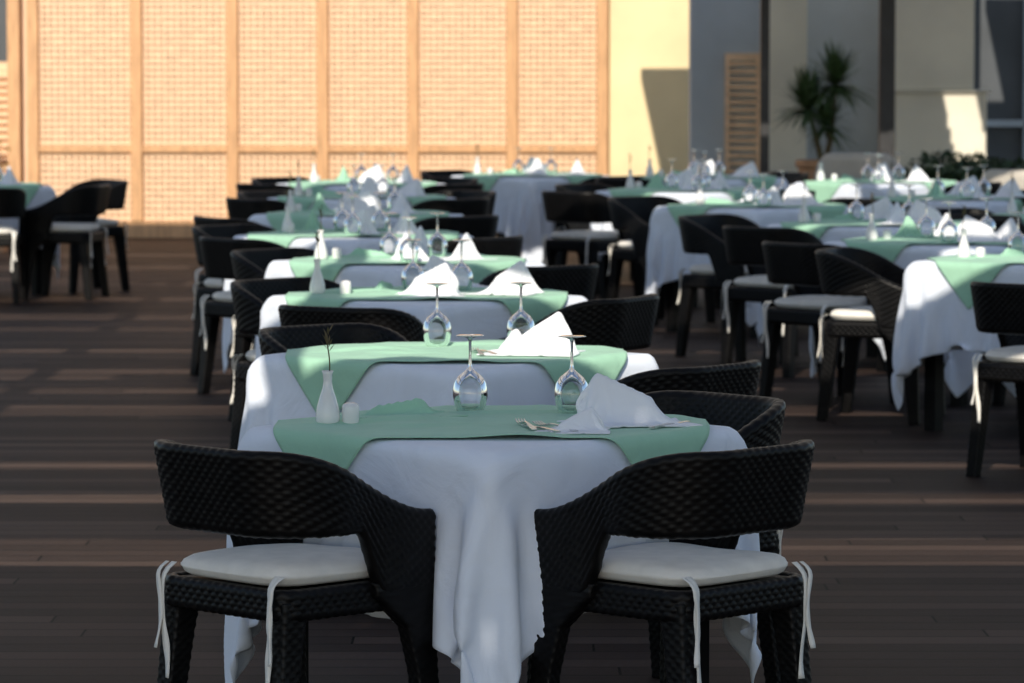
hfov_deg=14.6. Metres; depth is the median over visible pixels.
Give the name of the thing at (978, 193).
napkin
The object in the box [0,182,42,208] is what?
green table topper
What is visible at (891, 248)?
green table topper
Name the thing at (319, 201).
green napkin
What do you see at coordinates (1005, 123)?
window mullions
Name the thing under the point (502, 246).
dining chair
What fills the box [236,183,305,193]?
dining chair
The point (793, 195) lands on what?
napkin
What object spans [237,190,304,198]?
dining chair
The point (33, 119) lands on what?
posts
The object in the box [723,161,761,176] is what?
napkin
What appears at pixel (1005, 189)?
napkin
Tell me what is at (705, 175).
wine glass
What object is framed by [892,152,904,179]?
wine glass
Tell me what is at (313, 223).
green napkin
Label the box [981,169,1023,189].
cream armchair
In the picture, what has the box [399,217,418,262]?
wine glass
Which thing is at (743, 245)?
dining chair
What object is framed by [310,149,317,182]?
bud vase
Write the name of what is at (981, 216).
dining chair
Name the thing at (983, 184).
wine glass
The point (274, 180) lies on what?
dining chair
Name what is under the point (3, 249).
potted plant
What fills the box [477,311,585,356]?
napkin
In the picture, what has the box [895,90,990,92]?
wide column band
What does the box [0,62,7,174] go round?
recess shutter
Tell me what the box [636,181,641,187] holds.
salt shaker
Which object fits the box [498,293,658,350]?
dining chair
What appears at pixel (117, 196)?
dining chair
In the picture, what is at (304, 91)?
lattice horizontal slats
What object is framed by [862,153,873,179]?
wine glass
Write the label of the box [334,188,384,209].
napkin
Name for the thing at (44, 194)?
tablecloth
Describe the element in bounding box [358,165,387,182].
napkin
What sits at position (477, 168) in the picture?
bud vase
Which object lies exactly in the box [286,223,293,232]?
salt shaker
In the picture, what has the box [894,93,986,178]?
wide column shaft
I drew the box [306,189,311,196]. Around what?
salt shaker
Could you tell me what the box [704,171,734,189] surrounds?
napkin
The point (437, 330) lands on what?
wine glass
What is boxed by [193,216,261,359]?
dining chair
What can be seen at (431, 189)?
dining chair
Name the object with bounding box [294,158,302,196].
bud vase
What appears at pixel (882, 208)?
napkin
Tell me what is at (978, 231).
napkin
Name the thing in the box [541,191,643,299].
dining chair
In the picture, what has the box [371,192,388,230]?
wine glass
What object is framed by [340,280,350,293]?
salt shaker
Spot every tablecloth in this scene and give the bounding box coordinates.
[0,185,59,278]
[222,234,472,373]
[224,425,761,682]
[238,341,658,446]
[248,214,462,228]
[255,260,545,348]
[255,295,587,359]
[268,197,455,209]
[277,183,441,192]
[451,175,605,262]
[590,190,768,260]
[645,206,848,326]
[662,178,788,188]
[755,224,995,360]
[794,182,959,198]
[809,241,1007,396]
[874,198,1017,213]
[891,260,1023,409]
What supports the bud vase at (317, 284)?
on the green table topper at (537, 307)
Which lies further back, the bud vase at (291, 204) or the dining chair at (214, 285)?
the bud vase at (291, 204)
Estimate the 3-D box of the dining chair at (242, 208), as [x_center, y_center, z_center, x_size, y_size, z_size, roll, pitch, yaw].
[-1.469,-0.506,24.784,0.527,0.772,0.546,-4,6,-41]
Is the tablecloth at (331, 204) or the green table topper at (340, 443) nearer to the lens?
the green table topper at (340, 443)
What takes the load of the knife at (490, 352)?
on the green table topper at (350, 364)
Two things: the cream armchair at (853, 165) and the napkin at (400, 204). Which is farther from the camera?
the cream armchair at (853, 165)
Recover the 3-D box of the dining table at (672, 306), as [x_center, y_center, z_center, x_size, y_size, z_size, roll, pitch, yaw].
[1.460,-0.427,23.932,0.850,0.736,0.850,-4,6,-42]
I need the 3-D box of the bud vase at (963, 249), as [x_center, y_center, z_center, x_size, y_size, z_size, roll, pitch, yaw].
[1.996,-0.489,17.662,0.060,0.247,0.060,0,4,-6]
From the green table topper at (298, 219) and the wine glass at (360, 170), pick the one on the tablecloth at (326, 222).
the green table topper at (298, 219)
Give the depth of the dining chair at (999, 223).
21.52 m
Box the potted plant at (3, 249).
[0,142,10,251]
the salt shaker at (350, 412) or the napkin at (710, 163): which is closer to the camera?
the salt shaker at (350, 412)
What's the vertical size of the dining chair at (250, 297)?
0.772 m
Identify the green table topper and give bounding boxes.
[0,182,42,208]
[247,229,458,247]
[266,209,448,230]
[273,405,709,468]
[277,194,445,209]
[285,286,567,323]
[285,340,626,411]
[288,180,436,193]
[289,253,526,283]
[463,172,602,190]
[607,187,760,200]
[640,174,775,189]
[667,202,845,226]
[780,219,961,238]
[804,178,955,202]
[841,236,1007,261]
[872,195,1022,211]
[927,254,1023,308]
[990,213,1023,223]
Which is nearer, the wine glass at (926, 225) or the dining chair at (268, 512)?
the dining chair at (268, 512)
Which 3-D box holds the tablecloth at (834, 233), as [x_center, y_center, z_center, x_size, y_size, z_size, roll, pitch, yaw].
[1.967,-0.280,21.426,1.064,0.704,1.052,-4,6,-43]
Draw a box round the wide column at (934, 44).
[895,0,974,89]
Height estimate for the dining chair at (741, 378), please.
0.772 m
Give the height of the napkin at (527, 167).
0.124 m
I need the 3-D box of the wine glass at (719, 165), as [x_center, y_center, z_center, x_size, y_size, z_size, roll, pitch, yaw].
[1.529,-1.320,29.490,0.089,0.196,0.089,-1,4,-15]
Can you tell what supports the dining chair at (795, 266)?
on the timber deck floor
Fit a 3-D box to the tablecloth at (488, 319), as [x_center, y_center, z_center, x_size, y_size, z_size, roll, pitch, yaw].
[-0.323,0.175,15.142,1.064,0.704,1.052,-4,6,-44]
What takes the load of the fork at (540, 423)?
on the green table topper at (340, 443)
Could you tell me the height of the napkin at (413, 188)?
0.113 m
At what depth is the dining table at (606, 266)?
26.59 m
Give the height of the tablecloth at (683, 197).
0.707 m
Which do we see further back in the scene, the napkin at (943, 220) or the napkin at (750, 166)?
the napkin at (750, 166)
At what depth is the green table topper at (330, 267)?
17.39 m
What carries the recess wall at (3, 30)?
on the timber deck floor
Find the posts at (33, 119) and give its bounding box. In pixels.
[26,0,607,220]
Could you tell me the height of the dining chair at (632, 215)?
0.772 m
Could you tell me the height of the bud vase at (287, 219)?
0.247 m
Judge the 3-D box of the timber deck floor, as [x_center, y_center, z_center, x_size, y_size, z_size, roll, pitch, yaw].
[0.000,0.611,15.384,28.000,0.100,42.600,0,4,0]
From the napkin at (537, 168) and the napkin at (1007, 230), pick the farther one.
the napkin at (537, 168)
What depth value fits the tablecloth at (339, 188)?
27.58 m
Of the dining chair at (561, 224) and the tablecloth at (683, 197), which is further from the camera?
the dining chair at (561, 224)
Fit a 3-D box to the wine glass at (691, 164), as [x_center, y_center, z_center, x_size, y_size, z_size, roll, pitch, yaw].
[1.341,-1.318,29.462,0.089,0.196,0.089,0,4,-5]
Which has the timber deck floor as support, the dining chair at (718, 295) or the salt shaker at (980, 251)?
the dining chair at (718, 295)
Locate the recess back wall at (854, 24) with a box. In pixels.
[806,0,878,159]
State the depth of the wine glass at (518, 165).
29.97 m
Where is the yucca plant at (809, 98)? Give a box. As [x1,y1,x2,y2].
[769,35,876,180]
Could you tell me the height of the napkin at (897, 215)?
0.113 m
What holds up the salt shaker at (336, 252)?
on the green table topper at (330, 267)
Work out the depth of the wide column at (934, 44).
34.42 m
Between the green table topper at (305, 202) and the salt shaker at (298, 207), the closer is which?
the salt shaker at (298, 207)
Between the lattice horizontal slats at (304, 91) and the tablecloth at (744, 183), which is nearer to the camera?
the tablecloth at (744, 183)
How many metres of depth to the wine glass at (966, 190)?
24.78 m
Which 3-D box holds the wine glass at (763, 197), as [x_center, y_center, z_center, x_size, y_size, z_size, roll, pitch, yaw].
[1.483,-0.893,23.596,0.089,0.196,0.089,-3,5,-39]
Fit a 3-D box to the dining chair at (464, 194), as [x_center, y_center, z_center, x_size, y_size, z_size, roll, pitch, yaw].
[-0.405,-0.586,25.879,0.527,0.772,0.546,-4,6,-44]
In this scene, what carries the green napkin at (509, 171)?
on the green table topper at (487, 180)
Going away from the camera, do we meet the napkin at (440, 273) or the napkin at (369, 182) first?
the napkin at (440, 273)
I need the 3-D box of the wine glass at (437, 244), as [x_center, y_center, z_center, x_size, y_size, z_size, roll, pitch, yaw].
[-0.332,-0.474,17.808,0.089,0.196,0.089,0,4,2]
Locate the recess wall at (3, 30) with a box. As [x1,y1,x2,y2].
[0,0,6,61]
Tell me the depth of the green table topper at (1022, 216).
22.29 m
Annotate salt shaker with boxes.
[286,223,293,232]
[295,204,301,211]
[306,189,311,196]
[332,247,341,258]
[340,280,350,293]
[342,402,358,423]
[487,168,492,173]
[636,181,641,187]
[658,170,663,176]
[813,213,820,222]
[831,174,836,180]
[883,229,891,238]
[908,189,914,197]
[976,247,984,256]
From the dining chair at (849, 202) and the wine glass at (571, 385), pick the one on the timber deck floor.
the dining chair at (849, 202)
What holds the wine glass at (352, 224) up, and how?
on the green table topper at (282, 238)
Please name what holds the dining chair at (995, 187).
on the timber deck floor
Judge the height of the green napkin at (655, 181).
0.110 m
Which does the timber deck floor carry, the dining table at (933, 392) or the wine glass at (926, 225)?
the dining table at (933, 392)
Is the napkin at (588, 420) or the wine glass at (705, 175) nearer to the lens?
the napkin at (588, 420)
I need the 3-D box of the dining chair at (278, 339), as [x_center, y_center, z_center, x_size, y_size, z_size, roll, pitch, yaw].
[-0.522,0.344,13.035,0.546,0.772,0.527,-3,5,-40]
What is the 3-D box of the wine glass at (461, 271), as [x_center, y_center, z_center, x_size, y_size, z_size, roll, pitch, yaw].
[-0.193,-0.292,15.290,0.089,0.196,0.089,2,5,27]
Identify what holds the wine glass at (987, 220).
on the green table topper at (891, 248)
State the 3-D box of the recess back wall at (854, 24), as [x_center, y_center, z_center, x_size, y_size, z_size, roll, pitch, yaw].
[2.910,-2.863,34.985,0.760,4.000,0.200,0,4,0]
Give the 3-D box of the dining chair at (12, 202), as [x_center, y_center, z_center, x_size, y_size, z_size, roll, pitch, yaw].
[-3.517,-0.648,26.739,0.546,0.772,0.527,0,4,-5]
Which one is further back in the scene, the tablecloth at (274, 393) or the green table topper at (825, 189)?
the green table topper at (825, 189)
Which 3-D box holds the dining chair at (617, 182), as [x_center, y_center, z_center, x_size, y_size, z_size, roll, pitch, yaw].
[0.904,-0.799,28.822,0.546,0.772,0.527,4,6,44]
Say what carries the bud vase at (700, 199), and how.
on the green table topper at (829, 211)
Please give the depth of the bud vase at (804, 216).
21.34 m
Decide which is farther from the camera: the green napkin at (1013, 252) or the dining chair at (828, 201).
the dining chair at (828, 201)
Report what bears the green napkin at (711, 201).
on the green table topper at (829, 211)
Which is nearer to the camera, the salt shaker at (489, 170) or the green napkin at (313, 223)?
the green napkin at (313, 223)
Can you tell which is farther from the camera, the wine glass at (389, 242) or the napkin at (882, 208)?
the napkin at (882, 208)
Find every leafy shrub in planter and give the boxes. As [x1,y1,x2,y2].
[904,150,1023,181]
[1010,156,1023,167]
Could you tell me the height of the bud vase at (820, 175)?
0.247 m
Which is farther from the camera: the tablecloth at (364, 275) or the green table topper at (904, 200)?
the green table topper at (904, 200)
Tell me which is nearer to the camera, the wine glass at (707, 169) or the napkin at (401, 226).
the napkin at (401, 226)
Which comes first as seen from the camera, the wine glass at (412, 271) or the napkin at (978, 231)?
the wine glass at (412, 271)
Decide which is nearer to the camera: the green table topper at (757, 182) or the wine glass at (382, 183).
the wine glass at (382, 183)
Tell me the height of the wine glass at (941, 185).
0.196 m
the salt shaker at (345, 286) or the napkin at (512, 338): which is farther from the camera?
the salt shaker at (345, 286)
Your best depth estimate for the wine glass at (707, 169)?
28.95 m
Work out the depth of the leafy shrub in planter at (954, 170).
30.86 m
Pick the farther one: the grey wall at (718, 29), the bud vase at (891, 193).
the grey wall at (718, 29)
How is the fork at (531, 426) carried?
on the green table topper at (340, 443)
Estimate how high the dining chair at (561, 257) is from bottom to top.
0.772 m
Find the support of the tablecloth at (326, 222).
on the dining table
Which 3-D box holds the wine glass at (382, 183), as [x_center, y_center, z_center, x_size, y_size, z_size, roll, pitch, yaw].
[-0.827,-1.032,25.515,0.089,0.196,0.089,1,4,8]
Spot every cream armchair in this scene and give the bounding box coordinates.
[814,153,897,179]
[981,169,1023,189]
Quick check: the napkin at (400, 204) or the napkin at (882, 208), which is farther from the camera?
the napkin at (400, 204)
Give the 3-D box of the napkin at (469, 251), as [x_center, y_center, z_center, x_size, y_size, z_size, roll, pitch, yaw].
[-0.223,-0.420,17.606,0.268,0.113,0.270,-2,5,-24]
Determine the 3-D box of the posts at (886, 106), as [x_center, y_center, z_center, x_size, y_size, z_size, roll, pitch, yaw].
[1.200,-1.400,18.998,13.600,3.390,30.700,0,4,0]
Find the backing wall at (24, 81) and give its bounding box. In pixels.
[22,0,608,220]
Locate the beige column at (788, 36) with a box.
[769,0,806,171]
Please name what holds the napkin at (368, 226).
on the green table topper at (282, 238)
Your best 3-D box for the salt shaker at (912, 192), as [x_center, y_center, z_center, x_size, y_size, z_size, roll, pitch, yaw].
[2.505,-0.926,25.053,0.043,0.052,0.043,-2,5,-24]
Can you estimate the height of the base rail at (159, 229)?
0.150 m
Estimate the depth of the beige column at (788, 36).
34.17 m
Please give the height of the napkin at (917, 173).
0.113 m
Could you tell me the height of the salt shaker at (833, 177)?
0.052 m
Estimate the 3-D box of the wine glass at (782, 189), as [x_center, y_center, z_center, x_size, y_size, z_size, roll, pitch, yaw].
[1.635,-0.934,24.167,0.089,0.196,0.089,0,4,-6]
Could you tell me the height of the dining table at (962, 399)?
0.736 m
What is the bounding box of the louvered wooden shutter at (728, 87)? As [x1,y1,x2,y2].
[724,53,759,174]
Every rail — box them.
[39,146,595,151]
[105,221,496,237]
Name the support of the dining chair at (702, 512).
on the timber deck floor
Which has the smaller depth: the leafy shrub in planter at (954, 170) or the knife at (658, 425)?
the knife at (658, 425)
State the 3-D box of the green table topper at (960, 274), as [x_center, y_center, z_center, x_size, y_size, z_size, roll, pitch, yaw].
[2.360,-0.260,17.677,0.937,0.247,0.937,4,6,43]
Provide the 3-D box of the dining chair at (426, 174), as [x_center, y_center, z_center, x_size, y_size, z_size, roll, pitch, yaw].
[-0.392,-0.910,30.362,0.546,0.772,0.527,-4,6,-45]
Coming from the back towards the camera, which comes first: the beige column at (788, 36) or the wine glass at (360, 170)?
the beige column at (788, 36)
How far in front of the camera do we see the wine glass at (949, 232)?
19.08 m
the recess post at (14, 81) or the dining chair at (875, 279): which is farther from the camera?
the recess post at (14, 81)
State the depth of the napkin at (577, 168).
29.66 m
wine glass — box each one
[0,155,3,180]
[334,193,348,231]
[344,196,361,234]
[345,177,355,195]
[347,164,360,194]
[355,154,366,179]
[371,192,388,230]
[376,164,388,194]
[380,213,398,255]
[387,154,398,180]
[387,177,399,209]
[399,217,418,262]
[401,239,423,289]
[423,283,451,346]
[428,213,446,256]
[452,239,472,290]
[453,334,487,410]
[507,282,534,335]
[513,148,523,172]
[545,148,556,173]
[554,335,587,413]
[665,159,677,187]
[688,149,698,169]
[692,161,704,190]
[699,151,710,175]
[701,159,710,187]
[713,149,724,175]
[743,171,756,202]
[756,173,770,206]
[777,171,787,202]
[848,185,864,219]
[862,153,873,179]
[872,154,884,181]
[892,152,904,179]
[902,185,915,215]
[917,198,934,236]
[931,165,944,192]
[940,202,958,242]
[960,168,973,198]
[977,165,990,195]
[980,198,995,232]
[1008,212,1023,251]
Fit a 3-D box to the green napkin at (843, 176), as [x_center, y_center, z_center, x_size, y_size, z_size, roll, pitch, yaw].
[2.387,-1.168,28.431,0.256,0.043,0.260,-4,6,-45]
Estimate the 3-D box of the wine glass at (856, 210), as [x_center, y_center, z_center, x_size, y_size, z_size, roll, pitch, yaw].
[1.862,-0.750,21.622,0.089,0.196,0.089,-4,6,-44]
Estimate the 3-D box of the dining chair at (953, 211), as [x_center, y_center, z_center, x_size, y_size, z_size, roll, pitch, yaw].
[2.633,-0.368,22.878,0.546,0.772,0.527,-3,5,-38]
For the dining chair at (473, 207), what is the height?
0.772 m
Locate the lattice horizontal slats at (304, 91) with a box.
[38,2,596,219]
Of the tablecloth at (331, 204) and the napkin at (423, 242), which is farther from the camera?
the tablecloth at (331, 204)
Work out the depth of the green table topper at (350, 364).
11.98 m
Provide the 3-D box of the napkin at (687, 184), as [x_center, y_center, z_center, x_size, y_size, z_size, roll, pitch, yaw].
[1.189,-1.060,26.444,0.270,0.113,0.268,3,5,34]
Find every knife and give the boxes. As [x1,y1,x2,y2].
[480,350,496,354]
[521,424,559,432]
[649,421,690,428]
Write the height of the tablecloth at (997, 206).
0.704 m
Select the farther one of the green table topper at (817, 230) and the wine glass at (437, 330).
the green table topper at (817, 230)
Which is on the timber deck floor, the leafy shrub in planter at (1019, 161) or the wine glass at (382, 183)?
the leafy shrub in planter at (1019, 161)
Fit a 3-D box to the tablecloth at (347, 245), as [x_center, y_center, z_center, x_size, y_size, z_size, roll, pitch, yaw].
[-0.797,-0.191,20.199,1.052,0.704,1.064,4,6,43]
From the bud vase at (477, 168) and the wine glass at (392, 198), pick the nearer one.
the wine glass at (392, 198)
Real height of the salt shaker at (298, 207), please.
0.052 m
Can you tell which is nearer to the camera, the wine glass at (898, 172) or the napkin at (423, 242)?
the napkin at (423, 242)
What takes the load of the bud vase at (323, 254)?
on the green table topper at (330, 267)
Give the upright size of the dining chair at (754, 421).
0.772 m
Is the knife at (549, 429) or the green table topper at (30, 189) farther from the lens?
the green table topper at (30, 189)
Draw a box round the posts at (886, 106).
[759,0,895,172]
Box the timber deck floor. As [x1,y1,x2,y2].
[0,238,1023,682]
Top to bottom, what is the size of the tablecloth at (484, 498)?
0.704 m
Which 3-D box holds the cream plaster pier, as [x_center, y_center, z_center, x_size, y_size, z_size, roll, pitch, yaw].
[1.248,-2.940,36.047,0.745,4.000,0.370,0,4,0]
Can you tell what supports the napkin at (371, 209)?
on the green table topper at (282, 238)
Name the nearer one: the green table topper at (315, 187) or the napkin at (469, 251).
the napkin at (469, 251)
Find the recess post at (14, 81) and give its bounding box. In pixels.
[7,0,22,182]
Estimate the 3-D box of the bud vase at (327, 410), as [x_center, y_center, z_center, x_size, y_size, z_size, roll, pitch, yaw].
[-0.453,0.078,9.822,0.060,0.247,0.060,-2,5,-29]
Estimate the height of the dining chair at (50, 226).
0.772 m
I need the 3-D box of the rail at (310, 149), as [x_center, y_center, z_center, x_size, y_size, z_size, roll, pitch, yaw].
[-1.745,-1.731,35.969,5.008,0.060,0.080,0,4,0]
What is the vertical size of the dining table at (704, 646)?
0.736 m
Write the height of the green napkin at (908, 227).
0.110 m
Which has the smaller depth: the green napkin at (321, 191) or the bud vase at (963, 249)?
the bud vase at (963, 249)
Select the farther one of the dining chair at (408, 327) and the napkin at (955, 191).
the napkin at (955, 191)
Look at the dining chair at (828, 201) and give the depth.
24.67 m
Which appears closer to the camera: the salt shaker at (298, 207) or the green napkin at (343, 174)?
the salt shaker at (298, 207)
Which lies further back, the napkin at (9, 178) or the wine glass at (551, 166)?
the wine glass at (551, 166)
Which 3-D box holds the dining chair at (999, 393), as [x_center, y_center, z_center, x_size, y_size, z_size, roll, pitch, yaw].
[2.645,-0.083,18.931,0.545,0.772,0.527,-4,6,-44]
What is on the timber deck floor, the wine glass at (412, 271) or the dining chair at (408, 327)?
the dining chair at (408, 327)
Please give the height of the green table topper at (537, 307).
0.320 m
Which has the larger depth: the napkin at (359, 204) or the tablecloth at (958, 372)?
the napkin at (359, 204)
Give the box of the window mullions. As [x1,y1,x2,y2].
[987,16,1023,164]
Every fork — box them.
[471,347,483,354]
[515,418,536,429]
[532,421,577,431]
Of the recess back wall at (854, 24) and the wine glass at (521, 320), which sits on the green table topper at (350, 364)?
the wine glass at (521, 320)
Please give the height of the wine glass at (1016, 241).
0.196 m
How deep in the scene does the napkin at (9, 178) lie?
27.47 m
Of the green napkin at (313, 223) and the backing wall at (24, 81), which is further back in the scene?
the backing wall at (24, 81)
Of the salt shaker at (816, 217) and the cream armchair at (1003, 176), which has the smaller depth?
the salt shaker at (816, 217)
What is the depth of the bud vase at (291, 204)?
22.67 m
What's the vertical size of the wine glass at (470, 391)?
0.196 m
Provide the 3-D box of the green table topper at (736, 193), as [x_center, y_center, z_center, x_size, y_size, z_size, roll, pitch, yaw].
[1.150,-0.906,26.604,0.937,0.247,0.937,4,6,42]
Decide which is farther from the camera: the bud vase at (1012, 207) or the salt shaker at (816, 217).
the bud vase at (1012, 207)
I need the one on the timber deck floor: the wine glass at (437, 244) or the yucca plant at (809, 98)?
the yucca plant at (809, 98)
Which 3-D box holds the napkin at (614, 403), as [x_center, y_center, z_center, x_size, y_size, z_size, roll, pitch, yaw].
[0.282,0.139,9.805,0.294,0.124,0.274,-2,4,-20]
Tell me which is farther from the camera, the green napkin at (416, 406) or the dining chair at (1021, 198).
the dining chair at (1021, 198)
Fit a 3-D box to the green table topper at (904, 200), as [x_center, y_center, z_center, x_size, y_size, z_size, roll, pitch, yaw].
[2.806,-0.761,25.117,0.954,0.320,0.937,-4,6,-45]
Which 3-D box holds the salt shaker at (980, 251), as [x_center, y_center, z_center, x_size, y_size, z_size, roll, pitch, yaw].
[2.070,-0.392,17.668,0.043,0.052,0.043,4,6,43]
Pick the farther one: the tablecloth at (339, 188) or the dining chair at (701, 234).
the tablecloth at (339, 188)
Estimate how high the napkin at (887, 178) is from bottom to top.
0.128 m
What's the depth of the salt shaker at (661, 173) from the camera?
29.24 m
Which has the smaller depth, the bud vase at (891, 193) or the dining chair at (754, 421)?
the dining chair at (754, 421)
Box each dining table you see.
[305,621,708,682]
[604,253,697,307]
[666,280,762,337]
[779,329,886,371]
[837,338,967,405]
[924,354,1017,430]
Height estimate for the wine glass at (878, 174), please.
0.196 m
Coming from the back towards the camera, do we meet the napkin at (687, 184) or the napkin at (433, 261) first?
the napkin at (687, 184)
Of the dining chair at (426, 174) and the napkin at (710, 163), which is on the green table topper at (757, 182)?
the napkin at (710, 163)
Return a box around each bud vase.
[282,186,291,231]
[286,170,295,212]
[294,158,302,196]
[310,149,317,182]
[310,230,324,293]
[314,204,327,259]
[316,323,339,423]
[473,143,480,173]
[626,153,634,188]
[646,147,653,176]
[695,165,704,204]
[798,178,809,222]
[817,148,824,180]
[866,192,877,240]
[887,160,896,197]
[957,203,970,256]
[1007,173,1016,214]
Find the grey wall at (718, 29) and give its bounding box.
[689,0,759,174]
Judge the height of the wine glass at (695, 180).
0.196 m
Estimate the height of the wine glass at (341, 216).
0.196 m
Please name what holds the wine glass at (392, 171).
on the green table topper at (315, 187)
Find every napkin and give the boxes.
[0,166,26,184]
[299,210,334,230]
[310,193,335,210]
[312,189,339,195]
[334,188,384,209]
[335,192,368,213]
[336,166,349,181]
[340,398,467,418]
[348,248,392,258]
[356,209,383,234]
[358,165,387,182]
[358,177,388,196]
[362,280,404,291]
[366,205,393,228]
[372,174,391,193]
[380,208,430,233]
[384,178,425,196]
[385,191,421,213]
[388,164,423,182]
[390,234,428,260]
[397,263,465,296]
[414,226,449,253]
[422,255,488,287]
[439,233,496,260]
[465,260,544,295]
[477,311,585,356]
[481,329,521,351]
[503,169,526,173]
[522,158,554,174]
[524,157,545,172]
[534,407,609,433]
[555,160,593,174]
[557,373,701,427]
[646,173,673,188]
[665,169,693,186]
[667,173,712,190]
[690,160,715,176]
[691,197,741,204]
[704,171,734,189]
[706,160,713,173]
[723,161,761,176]
[753,186,784,205]
[783,184,827,205]
[829,213,874,221]
[839,174,853,178]
[863,197,893,219]
[869,164,897,181]
[876,202,917,224]
[883,162,892,176]
[892,216,937,237]
[903,165,934,181]
[907,200,942,223]
[924,180,947,196]
[934,213,952,235]
[945,176,977,195]
[957,215,1008,241]
[970,180,995,198]
[987,178,1023,197]
[995,218,1016,240]
[995,248,1023,257]
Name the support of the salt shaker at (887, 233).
on the green table topper at (891, 248)
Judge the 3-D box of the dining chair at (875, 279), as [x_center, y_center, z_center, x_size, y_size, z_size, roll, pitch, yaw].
[1.668,-0.035,18.277,0.527,0.772,0.546,2,4,20]
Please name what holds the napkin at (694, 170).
on the green table topper at (757, 182)
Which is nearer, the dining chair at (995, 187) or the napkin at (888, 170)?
the dining chair at (995, 187)
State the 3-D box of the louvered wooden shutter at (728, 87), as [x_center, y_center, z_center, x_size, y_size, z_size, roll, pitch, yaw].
[1.985,-1.660,34.435,0.310,1.640,0.050,0,4,0]
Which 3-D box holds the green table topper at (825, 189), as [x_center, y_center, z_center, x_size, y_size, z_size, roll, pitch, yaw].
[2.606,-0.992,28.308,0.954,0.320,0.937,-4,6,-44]
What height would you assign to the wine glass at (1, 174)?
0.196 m
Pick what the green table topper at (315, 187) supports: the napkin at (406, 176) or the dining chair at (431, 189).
the napkin at (406, 176)
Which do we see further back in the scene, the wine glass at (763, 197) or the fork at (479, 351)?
the wine glass at (763, 197)
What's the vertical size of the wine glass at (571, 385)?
0.196 m
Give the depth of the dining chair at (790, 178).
29.97 m
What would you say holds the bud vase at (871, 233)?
on the green table topper at (891, 248)
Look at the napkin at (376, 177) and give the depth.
25.68 m
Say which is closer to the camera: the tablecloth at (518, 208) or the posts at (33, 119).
the tablecloth at (518, 208)
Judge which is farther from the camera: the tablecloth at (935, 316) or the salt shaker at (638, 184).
the salt shaker at (638, 184)
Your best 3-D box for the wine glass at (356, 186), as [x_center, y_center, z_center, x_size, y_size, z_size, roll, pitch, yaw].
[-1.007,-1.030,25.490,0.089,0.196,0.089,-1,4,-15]
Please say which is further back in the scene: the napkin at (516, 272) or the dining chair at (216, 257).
the dining chair at (216, 257)
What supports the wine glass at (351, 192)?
on the green table topper at (298, 219)
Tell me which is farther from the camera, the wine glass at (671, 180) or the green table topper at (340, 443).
the wine glass at (671, 180)
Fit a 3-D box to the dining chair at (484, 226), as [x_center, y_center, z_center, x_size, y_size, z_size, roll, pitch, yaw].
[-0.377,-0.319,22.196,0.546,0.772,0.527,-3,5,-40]
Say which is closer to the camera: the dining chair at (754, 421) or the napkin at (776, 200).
the dining chair at (754, 421)
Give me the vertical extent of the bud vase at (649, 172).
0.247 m
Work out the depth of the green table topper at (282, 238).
20.01 m
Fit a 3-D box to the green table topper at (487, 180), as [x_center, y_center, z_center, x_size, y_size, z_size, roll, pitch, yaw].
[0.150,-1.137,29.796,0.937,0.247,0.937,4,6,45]
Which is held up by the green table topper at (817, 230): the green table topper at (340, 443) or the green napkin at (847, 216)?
the green napkin at (847, 216)
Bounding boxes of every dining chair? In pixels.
[0,188,26,303]
[25,184,109,299]
[63,179,129,292]
[154,439,438,682]
[190,224,276,374]
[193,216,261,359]
[197,236,285,393]
[226,197,285,219]
[228,247,314,420]
[229,277,339,449]
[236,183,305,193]
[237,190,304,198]
[251,177,309,183]
[258,323,408,355]
[278,304,424,341]
[411,198,489,215]
[414,215,498,237]
[420,170,505,236]
[422,177,477,183]
[423,183,483,193]
[433,190,495,214]
[447,235,522,256]
[479,263,598,300]
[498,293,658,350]
[526,390,785,682]
[529,439,815,682]
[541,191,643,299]
[555,175,644,265]
[555,183,645,298]
[595,177,650,281]
[607,196,715,325]
[617,360,761,395]
[675,214,798,360]
[715,190,815,308]
[720,226,822,377]
[758,172,808,185]
[758,241,894,407]
[815,247,945,424]
[821,198,880,202]
[832,199,903,207]
[936,208,994,216]
[944,182,1001,194]
[950,214,1021,222]
[951,218,1023,353]
[966,281,1023,476]
[992,381,1006,405]
[1014,197,1023,206]
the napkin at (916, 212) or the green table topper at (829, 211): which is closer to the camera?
the napkin at (916, 212)
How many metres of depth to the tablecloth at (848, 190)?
27.86 m
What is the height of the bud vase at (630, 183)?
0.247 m
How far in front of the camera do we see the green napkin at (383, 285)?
15.21 m
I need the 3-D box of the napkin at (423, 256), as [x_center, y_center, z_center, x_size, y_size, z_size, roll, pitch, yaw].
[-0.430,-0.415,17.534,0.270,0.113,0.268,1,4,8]
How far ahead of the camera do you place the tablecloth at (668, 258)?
23.78 m
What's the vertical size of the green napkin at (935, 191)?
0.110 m
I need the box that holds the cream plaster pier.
[609,0,688,175]
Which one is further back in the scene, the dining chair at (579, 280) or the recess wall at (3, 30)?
the recess wall at (3, 30)
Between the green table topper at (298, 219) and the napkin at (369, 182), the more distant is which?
the napkin at (369, 182)
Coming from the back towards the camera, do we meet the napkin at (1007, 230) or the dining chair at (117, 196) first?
the dining chair at (117, 196)
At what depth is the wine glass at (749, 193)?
24.10 m
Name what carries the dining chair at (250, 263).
on the timber deck floor
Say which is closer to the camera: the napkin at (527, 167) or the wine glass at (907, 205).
the wine glass at (907, 205)

